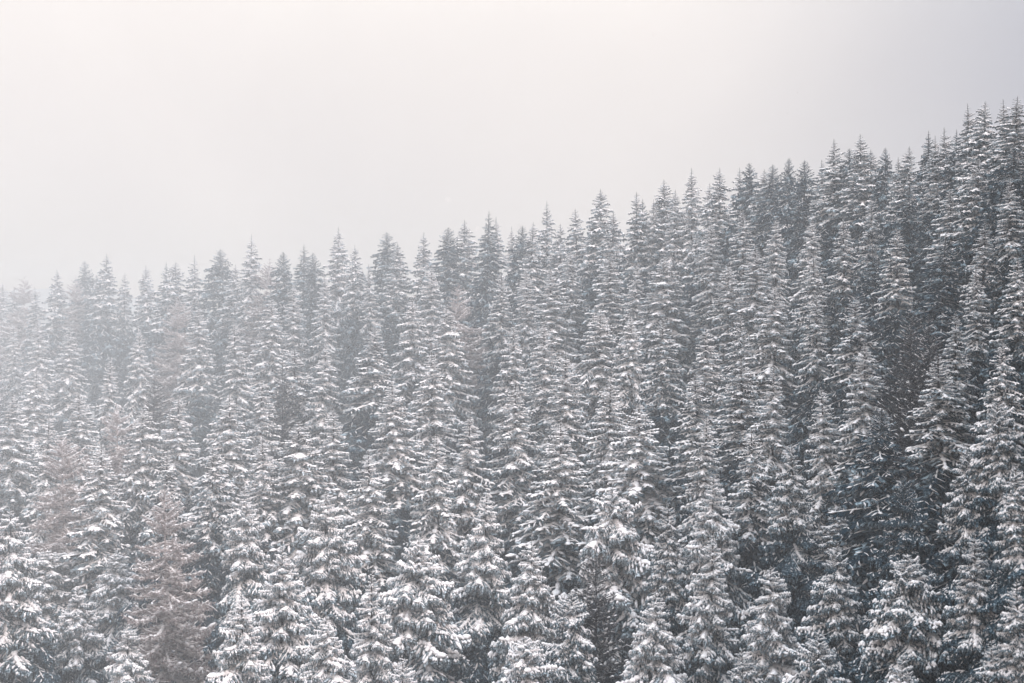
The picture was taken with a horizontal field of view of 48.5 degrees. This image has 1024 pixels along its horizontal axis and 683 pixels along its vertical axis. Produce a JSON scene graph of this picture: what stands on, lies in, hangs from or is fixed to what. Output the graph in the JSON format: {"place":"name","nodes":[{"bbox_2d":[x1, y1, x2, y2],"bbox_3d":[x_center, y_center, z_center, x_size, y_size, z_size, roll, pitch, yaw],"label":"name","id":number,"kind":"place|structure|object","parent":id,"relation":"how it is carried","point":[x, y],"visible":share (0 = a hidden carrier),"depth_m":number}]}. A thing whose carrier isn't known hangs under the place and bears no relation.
{"place":"outdoors","nodes":[
{"label":"outdoors","id":0,"kind":"place"},
{"bbox_2d":[0,318,1000,682],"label":"hillside","id":1,"kind":"structure","parent":0,"point":[190,470],"depth_m":224.27},
{"bbox_2d":[0,393,41,546],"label":"spruce tree","id":2,"kind":"object","parent":1,"relation":"on","point":[15,477],"visible":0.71,"depth_m":230.23},
{"bbox_2d":[0,511,62,682],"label":"spruce tree","id":3,"kind":"object","parent":1,"relation":"on","point":[23,650],"visible":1,"depth_m":119.09},
{"bbox_2d":[9,418,80,588],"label":"spruce tree","id":4,"kind":"object","parent":1,"relation":"on","point":[49,481],"visible":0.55,"depth_m":194.43},
{"bbox_2d":[26,550,89,673],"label":"spruce tree","id":5,"kind":"object","parent":1,"relation":"on","point":[51,576],"visible":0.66,"depth_m":152.70},
{"bbox_2d":[43,325,97,479],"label":"spruce tree","id":6,"kind":"object","parent":1,"relation":"on","point":[68,379],"visible":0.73,"depth_m":322.12},
{"bbox_2d":[34,395,109,560],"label":"spruce tree","id":7,"kind":"object","parent":1,"relation":"on","point":[82,434],"visible":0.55,"depth_m":213.60},
{"bbox_2d":[25,436,127,591],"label":"larch tree","id":8,"kind":"object","parent":1,"relation":"on","point":[64,515],"visible":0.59,"depth_m":170.01},
{"bbox_2d":[50,587,112,682],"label":"spruce tree","id":9,"kind":"object","parent":1,"relation":"on","point":[80,656],"visible":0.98,"depth_m":128.63},
{"bbox_2d":[54,443,136,655],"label":"spruce tree","id":10,"kind":"object","parent":1,"relation":"on","point":[97,550],"visible":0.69,"depth_m":156.04},
{"bbox_2d":[76,254,129,425],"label":"spruce tree","id":11,"kind":"object","parent":1,"relation":"on","point":[95,361],"visible":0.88,"depth_m":396.25},
{"bbox_2d":[87,550,140,682],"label":"spruce tree","id":12,"kind":"object","parent":1,"relation":"on","point":[109,596],"visible":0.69,"depth_m":145.18},
{"bbox_2d":[111,405,164,584],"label":"spruce tree","id":13,"kind":"object","parent":1,"relation":"on","point":[131,520],"visible":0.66,"depth_m":182.79},
{"bbox_2d":[118,329,161,469],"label":"spruce tree","id":14,"kind":"object","parent":1,"relation":"on","point":[136,379],"visible":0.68,"depth_m":284.43},
{"bbox_2d":[116,453,194,682],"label":"spruce tree","id":15,"kind":"object","parent":1,"relation":"on","point":[167,478],"visible":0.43,"depth_m":141.32},
{"bbox_2d":[105,484,218,682],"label":"larch tree","id":16,"kind":"object","parent":1,"relation":"on","point":[167,661],"visible":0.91,"depth_m":121.62},
{"bbox_2d":[124,395,203,566],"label":"spruce tree","id":17,"kind":"object","parent":1,"relation":"on","point":[177,455],"visible":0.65,"depth_m":186.16},
{"bbox_2d":[141,263,191,410],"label":"spruce tree","id":18,"kind":"object","parent":1,"relation":"on","point":[171,292],"visible":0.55,"depth_m":358.17},
{"bbox_2d":[147,297,220,449],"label":"larch tree","id":19,"kind":"object","parent":1,"relation":"on","point":[178,342],"visible":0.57,"depth_m":314.25},
{"bbox_2d":[163,305,221,475],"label":"spruce tree","id":20,"kind":"object","parent":1,"relation":"on","point":[201,399],"visible":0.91,"depth_m":288.04},
{"bbox_2d":[174,444,241,680],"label":"spruce tree","id":21,"kind":"object","parent":1,"relation":"on","point":[208,528],"visible":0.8,"depth_m":140.22},
{"bbox_2d":[182,249,233,410],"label":"spruce tree","id":22,"kind":"object","parent":1,"relation":"on","point":[217,278],"visible":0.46,"depth_m":339.86},
{"bbox_2d":[178,393,265,585],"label":"spruce tree","id":23,"kind":"object","parent":1,"relation":"on","point":[235,459],"visible":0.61,"depth_m":172.78},
{"bbox_2d":[204,265,247,409],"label":"spruce tree","id":24,"kind":"object","parent":1,"relation":"on","point":[232,297],"visible":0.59,"depth_m":323.41},
{"bbox_2d":[213,321,259,484],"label":"spruce tree","id":25,"kind":"object","parent":1,"relation":"on","point":[236,388],"visible":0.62,"depth_m":247.93},
{"bbox_2d":[203,487,270,682],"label":"spruce tree","id":26,"kind":"object","parent":1,"relation":"on","point":[246,557],"visible":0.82,"depth_m":112.26},
{"bbox_2d":[205,594,271,682],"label":"spruce tree","id":27,"kind":"object","parent":1,"relation":"on","point":[235,655],"visible":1,"depth_m":75.56},
{"bbox_2d":[230,436,295,598],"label":"spruce tree","id":28,"kind":"object","parent":1,"relation":"on","point":[268,485],"visible":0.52,"depth_m":138.02},
{"bbox_2d":[242,298,293,426],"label":"spruce tree","id":29,"kind":"object","parent":1,"relation":"on","point":[273,354],"visible":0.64,"depth_m":258.88},
{"bbox_2d":[220,544,320,682],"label":"spruce tree","id":30,"kind":"object","parent":1,"relation":"on","point":[282,618],"visible":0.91,"depth_m":86.82},
{"bbox_2d":[246,348,325,531],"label":"spruce tree","id":31,"kind":"object","parent":1,"relation":"on","point":[300,380],"visible":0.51,"depth_m":195.65},
{"bbox_2d":[262,421,353,627],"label":"spruce tree","id":32,"kind":"object","parent":1,"relation":"on","point":[304,486],"visible":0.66,"depth_m":138.88},
{"bbox_2d":[300,346,347,507],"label":"spruce tree","id":33,"kind":"object","parent":1,"relation":"on","point":[322,399],"visible":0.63,"depth_m":190.50},
{"bbox_2d":[300,276,349,437],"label":"spruce tree","id":34,"kind":"object","parent":1,"relation":"on","point":[326,334],"visible":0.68,"depth_m":264.93},
{"bbox_2d":[295,617,356,682],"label":"spruce tree","id":35,"kind":"object","parent":1,"relation":"on","point":[333,667],"visible":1,"depth_m":68.51},
{"bbox_2d":[290,492,369,682],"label":"spruce tree","id":36,"kind":"object","parent":1,"relation":"on","point":[321,556],"visible":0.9,"depth_m":102.07},
{"bbox_2d":[312,410,368,611],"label":"spruce tree","id":37,"kind":"object","parent":1,"relation":"on","point":[327,450],"visible":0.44,"depth_m":143.14},
{"bbox_2d":[334,248,371,417],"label":"spruce tree","id":38,"kind":"object","parent":1,"relation":"on","point":[352,318],"visible":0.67,"depth_m":276.06},
{"bbox_2d":[318,328,402,514],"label":"spruce tree","id":39,"kind":"object","parent":1,"relation":"on","point":[359,440],"visible":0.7,"depth_m":189.99},
{"bbox_2d":[339,450,401,681],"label":"spruce tree","id":40,"kind":"object","parent":1,"relation":"on","point":[371,533],"visible":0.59,"depth_m":114.41},
{"bbox_2d":[346,569,404,682],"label":"spruce tree","id":41,"kind":"object","parent":1,"relation":"on","point":[376,657],"visible":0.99,"depth_m":76.18},
{"bbox_2d":[346,383,435,581],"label":"spruce tree","id":42,"kind":"object","parent":1,"relation":"on","point":[396,458],"visible":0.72,"depth_m":147.26},
{"bbox_2d":[375,245,415,397],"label":"spruce tree","id":43,"kind":"object","parent":1,"relation":"on","point":[395,302],"visible":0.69,"depth_m":259.07},
{"bbox_2d":[380,297,434,472],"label":"spruce tree","id":44,"kind":"object","parent":1,"relation":"on","point":[412,353],"visible":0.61,"depth_m":203.28},
{"bbox_2d":[351,535,471,682],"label":"spruce tree","id":45,"kind":"object","parent":1,"relation":"on","point":[426,632],"visible":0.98,"depth_m":81.03},
{"bbox_2d":[390,354,465,516],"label":"spruce tree","id":46,"kind":"object","parent":1,"relation":"on","point":[427,419],"visible":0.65,"depth_m":155.52},
{"bbox_2d":[403,435,466,673],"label":"spruce tree","id":47,"kind":"object","parent":1,"relation":"on","point":[435,535],"visible":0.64,"depth_m":113.38},
{"bbox_2d":[414,307,488,499],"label":"spruce tree","id":48,"kind":"object","parent":1,"relation":"on","point":[449,370],"visible":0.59,"depth_m":184.53},
{"bbox_2d":[426,414,510,637],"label":"spruce tree","id":49,"kind":"object","parent":1,"relation":"on","point":[468,508],"visible":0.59,"depth_m":117.91},
{"bbox_2d":[446,493,512,682],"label":"spruce tree","id":50,"kind":"object","parent":1,"relation":"on","point":[483,564],"visible":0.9,"depth_m":88.04},
{"bbox_2d":[462,212,505,421],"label":"spruce tree","id":51,"kind":"object","parent":1,"relation":"on","point":[481,303],"visible":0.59,"depth_m":219.72},
{"bbox_2d":[471,270,521,454],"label":"spruce tree","id":52,"kind":"object","parent":1,"relation":"on","point":[486,392],"visible":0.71,"depth_m":191.00},
{"bbox_2d":[476,325,531,538],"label":"spruce tree","id":53,"kind":"object","parent":1,"relation":"on","point":[508,374],"visible":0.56,"depth_m":151.06},
{"bbox_2d":[481,381,546,607],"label":"spruce tree","id":54,"kind":"object","parent":1,"relation":"on","point":[510,518],"visible":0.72,"depth_m":122.19},
{"bbox_2d":[486,540,562,682],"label":"spruce tree","id":55,"kind":"object","parent":1,"relation":"on","point":[526,592],"visible":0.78,"depth_m":73.00},
{"bbox_2d":[499,635,565,682],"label":"spruce tree","id":56,"kind":"object","parent":1,"relation":"on","point":[524,662],"visible":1,"depth_m":59.76},
{"bbox_2d":[495,420,598,648],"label":"spruce tree","id":57,"kind":"object","parent":1,"relation":"on","point":[561,562],"visible":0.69,"depth_m":99.46},
{"bbox_2d":[521,322,577,514],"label":"spruce tree","id":58,"kind":"object","parent":1,"relation":"on","point":[539,415],"visible":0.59,"depth_m":144.50},
{"bbox_2d":[522,271,583,433],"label":"spruce tree","id":59,"kind":"object","parent":1,"relation":"on","point":[556,328],"visible":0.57,"depth_m":171.94},
{"bbox_2d":[530,351,599,586],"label":"spruce tree","id":60,"kind":"object","parent":1,"relation":"on","point":[565,397],"visible":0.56,"depth_m":124.40},
{"bbox_2d":[534,593,598,682],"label":"spruce tree","id":61,"kind":"object","parent":1,"relation":"on","point":[573,658],"visible":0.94,"depth_m":61.60},
{"bbox_2d":[552,546,633,682],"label":"spruce tree","id":62,"kind":"object","parent":1,"relation":"on","point":[592,627],"visible":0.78,"depth_m":67.00},
{"bbox_2d":[567,308,627,490],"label":"spruce tree","id":63,"kind":"object","parent":1,"relation":"on","point":[592,385],"visible":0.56,"depth_m":134.27},
{"bbox_2d":[572,189,629,350],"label":"spruce tree","id":64,"kind":"object","parent":1,"relation":"on","point":[597,227],"visible":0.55,"depth_m":184.25},
{"bbox_2d":[573,378,631,582],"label":"spruce tree","id":65,"kind":"object","parent":1,"relation":"on","point":[610,423],"visible":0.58,"depth_m":105.08},
{"bbox_2d":[571,256,636,409],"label":"spruce tree","id":66,"kind":"object","parent":1,"relation":"on","point":[616,305],"visible":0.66,"depth_m":159.29},
{"bbox_2d":[558,487,671,682],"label":"spruce tree","id":67,"kind":"object","parent":1,"relation":"on","point":[612,535],"visible":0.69,"depth_m":74.62},
{"bbox_2d":[592,316,655,465],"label":"spruce tree","id":68,"kind":"object","parent":1,"relation":"on","point":[627,376],"visible":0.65,"depth_m":122.96},
{"bbox_2d":[573,406,684,588],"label":"spruce tree","id":69,"kind":"object","parent":1,"relation":"on","point":[634,487],"visible":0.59,"depth_m":91.17},
{"bbox_2d":[616,589,687,682],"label":"spruce tree","id":70,"kind":"object","parent":1,"relation":"on","point":[648,654],"visible":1,"depth_m":55.60},
{"bbox_2d":[634,318,689,515],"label":"spruce tree","id":71,"kind":"object","parent":1,"relation":"on","point":[666,419],"visible":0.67,"depth_m":113.03},
{"bbox_2d":[628,257,700,441],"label":"spruce tree","id":72,"kind":"object","parent":1,"relation":"on","point":[671,309],"visible":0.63,"depth_m":136.63},
{"bbox_2d":[638,501,690,674],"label":"spruce tree","id":73,"kind":"object","parent":1,"relation":"on","point":[664,563],"visible":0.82,"depth_m":66.63},
{"bbox_2d":[657,375,730,547],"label":"spruce tree","id":74,"kind":"object","parent":1,"relation":"on","point":[697,411],"visible":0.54,"depth_m":88.88},
{"bbox_2d":[677,417,728,602],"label":"spruce tree","id":75,"kind":"object","parent":1,"relation":"on","point":[703,475],"visible":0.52,"depth_m":77.07},
{"bbox_2d":[683,223,726,380],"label":"spruce tree","id":76,"kind":"object","parent":1,"relation":"on","point":[707,295],"visible":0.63,"depth_m":134.70},
{"bbox_2d":[674,532,741,682],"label":"spruce tree","id":77,"kind":"object","parent":1,"relation":"on","point":[705,658],"visible":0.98,"depth_m":57.39},
{"bbox_2d":[668,475,754,679],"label":"spruce tree","id":78,"kind":"object","parent":1,"relation":"on","point":[721,527],"visible":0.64,"depth_m":65.37},
{"bbox_2d":[685,169,738,351],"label":"spruce tree","id":79,"kind":"object","parent":1,"relation":"on","point":[718,195],"visible":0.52,"depth_m":141.13},
{"bbox_2d":[694,264,751,438],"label":"spruce tree","id":80,"kind":"object","parent":1,"relation":"on","point":[723,301],"visible":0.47,"depth_m":112.86},
{"bbox_2d":[707,359,782,564],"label":"spruce tree","id":81,"kind":"object","parent":1,"relation":"on","point":[736,417],"visible":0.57,"depth_m":83.76},
{"bbox_2d":[721,428,780,627],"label":"spruce tree","id":82,"kind":"object","parent":1,"relation":"on","point":[751,536],"visible":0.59,"depth_m":67.69},
{"bbox_2d":[719,244,786,412],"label":"spruce tree","id":83,"kind":"object","parent":1,"relation":"on","point":[750,284],"visible":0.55,"depth_m":110.03},
{"bbox_2d":[730,566,803,682],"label":"spruce tree","id":84,"kind":"object","parent":1,"relation":"on","point":[763,632],"visible":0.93,"depth_m":49.00},
{"bbox_2d":[735,369,798,569],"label":"spruce tree","id":85,"kind":"object","parent":1,"relation":"on","point":[774,467],"visible":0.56,"depth_m":74.81},
{"bbox_2d":[731,290,808,472],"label":"spruce tree","id":86,"kind":"object","parent":1,"relation":"on","point":[761,374],"visible":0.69,"depth_m":92.40},
{"bbox_2d":[739,444,823,665],"bbox_3d":[14.665,13.629,60.898,5.449,16.498,5.547,0,-1,-40],"label":"spruce tree","id":87,"kind":"object","parent":1,"relation":"on","point":[792,555],"visible":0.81,"depth_m":60.15},
{"bbox_2d":[779,160,825,337],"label":"spruce tree","id":88,"kind":"object","parent":1,"relation":"on","point":[801,214],"visible":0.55,"depth_m":117.93},
{"bbox_2d":[781,293,839,514],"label":"spruce tree","id":89,"kind":"object","parent":1,"relation":"on","point":[814,369],"visible":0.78,"depth_m":81.55},
{"bbox_2d":[785,252,836,439],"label":"spruce tree","id":90,"kind":"object","parent":1,"relation":"on","point":[814,284],"visible":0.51,"depth_m":91.51},
{"bbox_2d":[781,632,851,682],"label":"spruce tree","id":91,"kind":"object","parent":1,"relation":"on","point":[823,658],"visible":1,"depth_m":40.56},
{"bbox_2d":[798,143,847,326],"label":"spruce tree","id":92,"kind":"object","parent":1,"relation":"on","point":[829,212],"visible":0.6,"depth_m":105.53},
{"bbox_2d":[801,387,852,561],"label":"spruce tree","id":93,"kind":"object","parent":1,"relation":"on","point":[822,465],"visible":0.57,"depth_m":64.29},
{"bbox_2d":[794,541,867,682],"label":"spruce tree","id":94,"kind":"object","parent":1,"relation":"on","point":[835,610],"visible":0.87,"depth_m":44.81},
{"bbox_2d":[819,215,862,405],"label":"spruce tree","id":95,"kind":"object","parent":1,"relation":"on","point":[842,292],"visible":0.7,"depth_m":91.47},
{"bbox_2d":[809,297,900,494],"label":"spruce tree","id":96,"kind":"object","parent":1,"relation":"on","point":[844,372],"visible":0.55,"depth_m":72.11},
{"bbox_2d":[819,344,896,572],"bbox_3d":[19.645,7.416,62.459,5.396,14.830,5.749,0,-3,40],"label":"spruce tree","id":97,"kind":"object","parent":1,"relation":"on","point":[857,424],"visible":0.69,"depth_m":62.45},
{"bbox_2d":[833,135,883,311],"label":"spruce tree","id":98,"kind":"object","parent":1,"relation":"on","point":[864,172],"visible":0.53,"depth_m":101.82},
{"bbox_2d":[812,411,919,647],"bbox_3d":[16.499,9.873,51.753,5.728,13.572,5.506,0,0,24],"label":"spruce tree","id":99,"kind":"object","parent":1,"relation":"on","point":[859,555],"visible":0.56,"depth_m":51.35},
{"bbox_2d":[847,474,940,682],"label":"spruce tree","id":100,"kind":"object","parent":1,"relation":"on","point":[902,536],"visible":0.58,"depth_m":42.68},
{"bbox_2d":[865,229,924,423],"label":"spruce tree","id":101,"kind":"object","parent":1,"relation":"on","point":[893,311],"visible":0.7,"depth_m":73.88},
{"bbox_2d":[867,302,932,482],"bbox_3d":[20.737,4.488,59.356,4.677,13.231,4.756,1,1,33],"label":"spruce tree","id":102,"kind":"object","parent":1,"relation":"on","point":[910,376],"visible":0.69,"depth_m":59.38},
{"bbox_2d":[854,554,965,682],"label":"spruce tree","id":103,"kind":"object","parent":1,"relation":"on","point":[909,623],"visible":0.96,"depth_m":36.73},
{"bbox_2d":[889,316,952,510],"bbox_3d":[19.966,4.944,54.104,4.124,12.397,4.430,0,-1,35],"label":"spruce tree","id":104,"kind":"object","parent":1,"relation":"on","point":[929,354],"visible":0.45,"depth_m":54.02},
{"bbox_2d":[888,354,976,586],"bbox_3d":[18.504,6.347,48.663,4.786,11.820,4.951,-1,2,28],"label":"spruce tree","id":105,"kind":"object","parent":1,"relation":"on","point":[927,456],"visible":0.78,"depth_m":48.17},
{"bbox_2d":[901,234,968,422],"bbox_3d":[22.926,0.333,60.501,4.658,12.101,4.448,2,1,3],"label":"spruce tree","id":106,"kind":"object","parent":1,"relation":"on","point":[939,311],"visible":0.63,"depth_m":60.11},
{"bbox_2d":[922,314,983,488],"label":"spruce tree","id":107,"kind":"object","parent":1,"relation":"on","point":[961,367],"visible":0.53,"depth_m":49.53},
{"bbox_2d":[914,446,993,682],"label":"spruce tree","id":108,"kind":"object","parent":1,"relation":"on","point":[959,495],"visible":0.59,"depth_m":37.02},
{"bbox_2d":[922,159,990,338],"bbox_3d":[25.231,-4.548,62.538,4.921,11.089,4.853,0,0,14],"label":"spruce tree","id":109,"kind":"object","parent":1,"relation":"on","point":[968,221],"visible":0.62,"depth_m":62.28},
{"bbox_2d":[936,533,1001,682],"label":"spruce tree","id":110,"kind":"object","parent":1,"relation":"on","point":[972,589],"visible":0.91,"depth_m":31.83},
{"bbox_2d":[945,223,1007,396],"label":"spruce tree","id":111,"kind":"object","parent":1,"relation":"on","point":[983,253],"visible":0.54,"depth_m":53.31},
{"bbox_2d":[953,263,1000,443],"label":"spruce tree","id":112,"kind":"object","parent":1,"relation":"on","point":[979,346],"visible":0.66,"depth_m":50.46},
{"bbox_2d":[944,399,1023,625],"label":"spruce tree","id":113,"kind":"object","parent":1,"relation":"on","point":[993,474],"visible":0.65,"depth_m":36.34},
{"bbox_2d":[960,339,1023,521],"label":"spruce tree","id":114,"kind":"object","parent":1,"relation":"on","point":[1002,387],"visible":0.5,"depth_m":39.76},
{"bbox_2d":[969,96,1023,264],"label":"spruce tree","id":115,"kind":"object","parent":1,"relation":"on","point":[1016,123],"visible":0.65,"depth_m":56.86},
{"bbox_2d":[970,464,1023,682],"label":"spruce tree","id":116,"kind":"object","parent":1,"relation":"on","point":[1010,547],"visible":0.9,"depth_m":30.99},
{"bbox_2d":[972,256,1023,453],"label":"spruce tree","id":117,"kind":"object","parent":1,"relation":"on","point":[1014,326],"visible":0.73,"depth_m":43.94},
{"bbox_2d":[984,177,1023,348],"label":"spruce tree","id":118,"kind":"object","parent":1,"relation":"on","point":[1010,246],"visible":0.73,"depth_m":52.74},
{"bbox_2d":[986,577,1023,682],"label":"spruce tree","id":119,"kind":"object","parent":1,"relation":"on","point":[1012,670],"visible":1,"depth_m":26.72},
{"bbox_2d":[0,0,1023,374],"label":"sky","id":120,"kind":"structure","parent":0,"point":[345,79]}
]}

